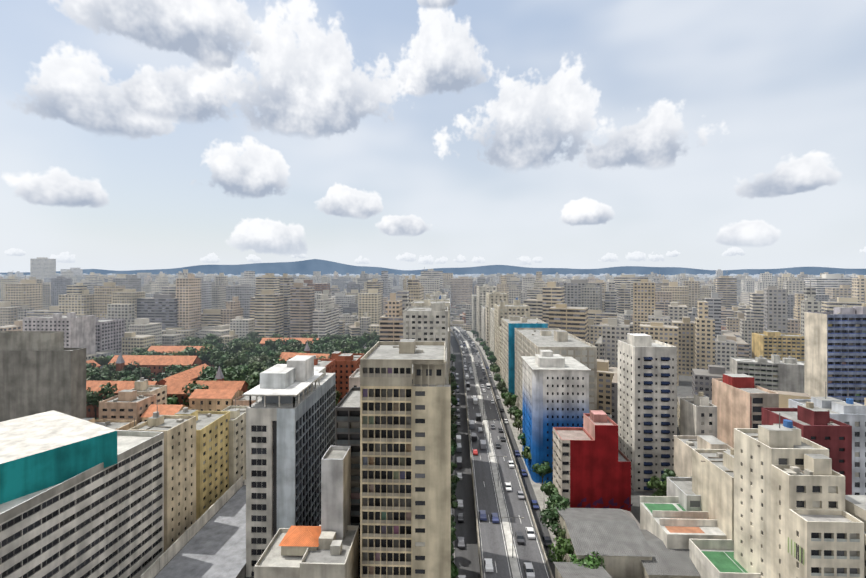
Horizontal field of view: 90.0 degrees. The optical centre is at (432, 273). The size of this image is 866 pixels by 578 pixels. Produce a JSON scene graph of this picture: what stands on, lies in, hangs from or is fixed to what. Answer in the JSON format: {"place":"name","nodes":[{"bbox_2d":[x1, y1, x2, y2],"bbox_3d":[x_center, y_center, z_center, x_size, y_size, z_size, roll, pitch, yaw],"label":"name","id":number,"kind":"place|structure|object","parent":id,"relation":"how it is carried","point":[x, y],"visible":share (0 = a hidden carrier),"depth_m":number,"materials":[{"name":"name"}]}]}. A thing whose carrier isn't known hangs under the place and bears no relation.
{"place":"outdoors","nodes":[
{"label":"outdoors","id":0,"kind":"place"},
{"bbox_2d":[159,275,691,577],"bbox_3d":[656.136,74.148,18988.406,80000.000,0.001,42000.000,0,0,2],"label":"ground","id":1,"kind":"structure","parent":0,"point":[684,388],"depth_m":147.28,"materials":[{"name":"grey concrete"}]},
{"bbox_2d":[0,312,124,421],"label":"buildings","id":2,"kind":"structure","parent":1,"relation":"on","point":[42,364],"depth_m":165.94,"materials":[{"name":"grey concrete"}]},
{"bbox_2d":[0,410,163,577],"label":"white building bands","id":3,"kind":"object","parent":1,"relation":"on","point":[80,498],"visible":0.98,"depth_m":90.38,"materials":[{"name":"clear concrete"}]},
{"bbox_2d":[83,377,261,429],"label":"tiled building","id":4,"kind":"structure","parent":1,"relation":"on","point":[122,409],"depth_m":178.51,"materials":[{"name":"beige concrete"}]},
{"bbox_2d":[128,400,229,551],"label":"apartment buildings","id":5,"kind":"structure","parent":1,"relation":"on","point":[196,464],"depth_m":124.25,"materials":[{"name":"clear concrete"}]},
{"bbox_2d":[140,392,247,577],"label":"building","id":6,"kind":"structure","parent":1,"relation":"on","point":[214,546],"depth_m":115.49,"materials":[{"name":"grey concrete"}]},
{"bbox_2d":[86,338,331,419],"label":"tiled roofs","id":7,"kind":"structure","parent":1,"relation":"on","point":[175,383],"depth_m":271.42,"materials":[{"name":"orange tile"}]},
{"bbox_2d":[86,331,379,419],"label":"park trees","id":8,"kind":"object","parent":1,"relation":"on","point":[249,361],"visible":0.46,"depth_m":302.89,"materials":[{"name":"green plant"}]},
{"bbox_2d":[242,355,334,576],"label":"building","id":9,"kind":"structure","parent":1,"relation":"on","point":[290,427],"depth_m":106.46,"materials":[{"name":"white concrete"}]},
{"bbox_2d":[254,525,358,577],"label":"low building roofs","id":10,"kind":"structure","parent":1,"relation":"on","point":[303,552],"depth_m":89.74,"materials":[{"name":"beige concrete"}]},
{"bbox_2d":[313,345,363,402],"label":"building bricks","id":11,"kind":"structure","parent":1,"relation":"on","point":[344,367],"depth_m":216.43,"materials":[{"name":"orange brick"}]},
{"bbox_2d":[321,387,359,577],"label":"dark building balconies","id":12,"kind":"structure","parent":1,"relation":"on","point":[340,485],"depth_m":99.52,"materials":[{"name":"grey concrete"}]},
{"bbox_2d":[360,323,450,577],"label":"high-rise building","id":13,"kind":"structure","parent":1,"relation":"on","point":[405,478],"depth_m":87.13,"materials":[{"name":"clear concrete"}]},
{"bbox_2d":[0,267,865,430],"bbox_3d":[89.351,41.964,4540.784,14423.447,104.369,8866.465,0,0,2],"label":"city","id":14,"kind":"structure","parent":1,"relation":"on","point":[710,326],"depth_m":452.67,"materials":[{"name":"beige concrete"}]},
{"bbox_2d":[30,257,865,346],"bbox_3d":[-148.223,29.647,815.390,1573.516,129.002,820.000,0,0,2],"label":"distant buildings","id":15,"kind":"structure","parent":1,"relation":"on","point":[42,268],"depth_m":604.80,"materials":[{"name":"grey concrete"}]},
{"bbox_2d":[403,284,596,419],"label":"row of buildings","id":16,"kind":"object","parent":1,"relation":"on","point":[516,332],"visible":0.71,"depth_m":231.40,"materials":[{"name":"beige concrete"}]},
{"bbox_2d":[450,326,556,577],"bbox_3d":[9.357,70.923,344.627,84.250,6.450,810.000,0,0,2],"label":"avenue","id":17,"kind":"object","parent":1,"relation":"on","point":[478,487],"visible":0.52,"depth_m":141.55,"materials":[{"name":"grey asphalt"}]},
{"bbox_2d":[451,329,552,577],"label":"cars","id":18,"kind":"object","parent":17,"relation":"on","point":[528,567],"visible":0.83,"depth_m":159.12,"materials":[{"name":"white metal"}]},
{"bbox_2d":[459,325,563,557],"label":"street lamps","id":19,"kind":"object","parent":17,"relation":"on","point":[489,439],"visible":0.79,"depth_m":173.99,"materials":[{"name":"grey metal"}]},
{"bbox_2d":[521,350,590,483],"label":"blue white building","id":20,"kind":"structure","parent":1,"relation":"on","point":[555,390],"depth_m":152.19,"materials":[{"name":"clear concrete"}]},
{"bbox_2d":[450,330,677,577],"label":"street trees","id":21,"kind":"object","parent":1,"relation":"on","point":[555,499],"visible":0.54,"depth_m":127.88,"materials":[{"name":"green plant"}]},
{"bbox_2d":[553,410,632,511],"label":"red building","id":22,"kind":"structure","parent":1,"relation":"on","point":[591,465],"depth_m":129.22,"materials":[{"name":"red paint"}]},
{"bbox_2d":[618,333,676,491],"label":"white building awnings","id":23,"kind":"object","parent":1,"relation":"on","point":[647,398],"visible":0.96,"depth_m":147.34,"materials":[{"name":"clear concrete"}]},
{"bbox_2d":[553,496,760,577],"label":"low-rise building","id":24,"kind":"structure","parent":1,"relation":"on","point":[668,537],"depth_m":99.77,"materials":[{"name":"grey concrete"}]},
{"bbox_2d":[680,387,716,437],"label":"building","id":25,"kind":"structure","parent":1,"relation":"on","point":[698,413],"depth_m":143.47,"materials":[{"name":"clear concrete"}]},
{"bbox_2d":[712,374,778,447],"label":"pink building","id":26,"kind":"structure","parent":1,"relation":"on","point":[740,400],"depth_m":146.82,"materials":[{"name":"clear concrete"}]},
{"bbox_2d":[667,382,865,577],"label":"building","id":27,"kind":"structure","parent":1,"relation":"on","point":[779,493],"depth_m":87.38,"materials":[{"name":"beige concrete"}]},
{"bbox_2d":[730,330,803,392],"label":"grey building","id":28,"kind":"structure","parent":1,"relation":"on","point":[775,362],"depth_m":249.78,"materials":[{"name":"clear concrete"}]},
{"bbox_2d":[804,291,865,404],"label":"blue building bands","id":29,"kind":"object","parent":1,"relation":"on","point":[835,350],"visible":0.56,"depth_m":189.40,"materials":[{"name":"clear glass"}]},
{"bbox_2d":[0,259,865,275],"bbox_3d":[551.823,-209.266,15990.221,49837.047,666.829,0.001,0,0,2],"label":"mountains","id":30,"kind":"structure","parent":0,"point":[305,267],"depth_m":15995.93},
{"bbox_2d":[0,0,865,272],"label":"sky","id":31,"kind":"structure","parent":0,"point":[135,134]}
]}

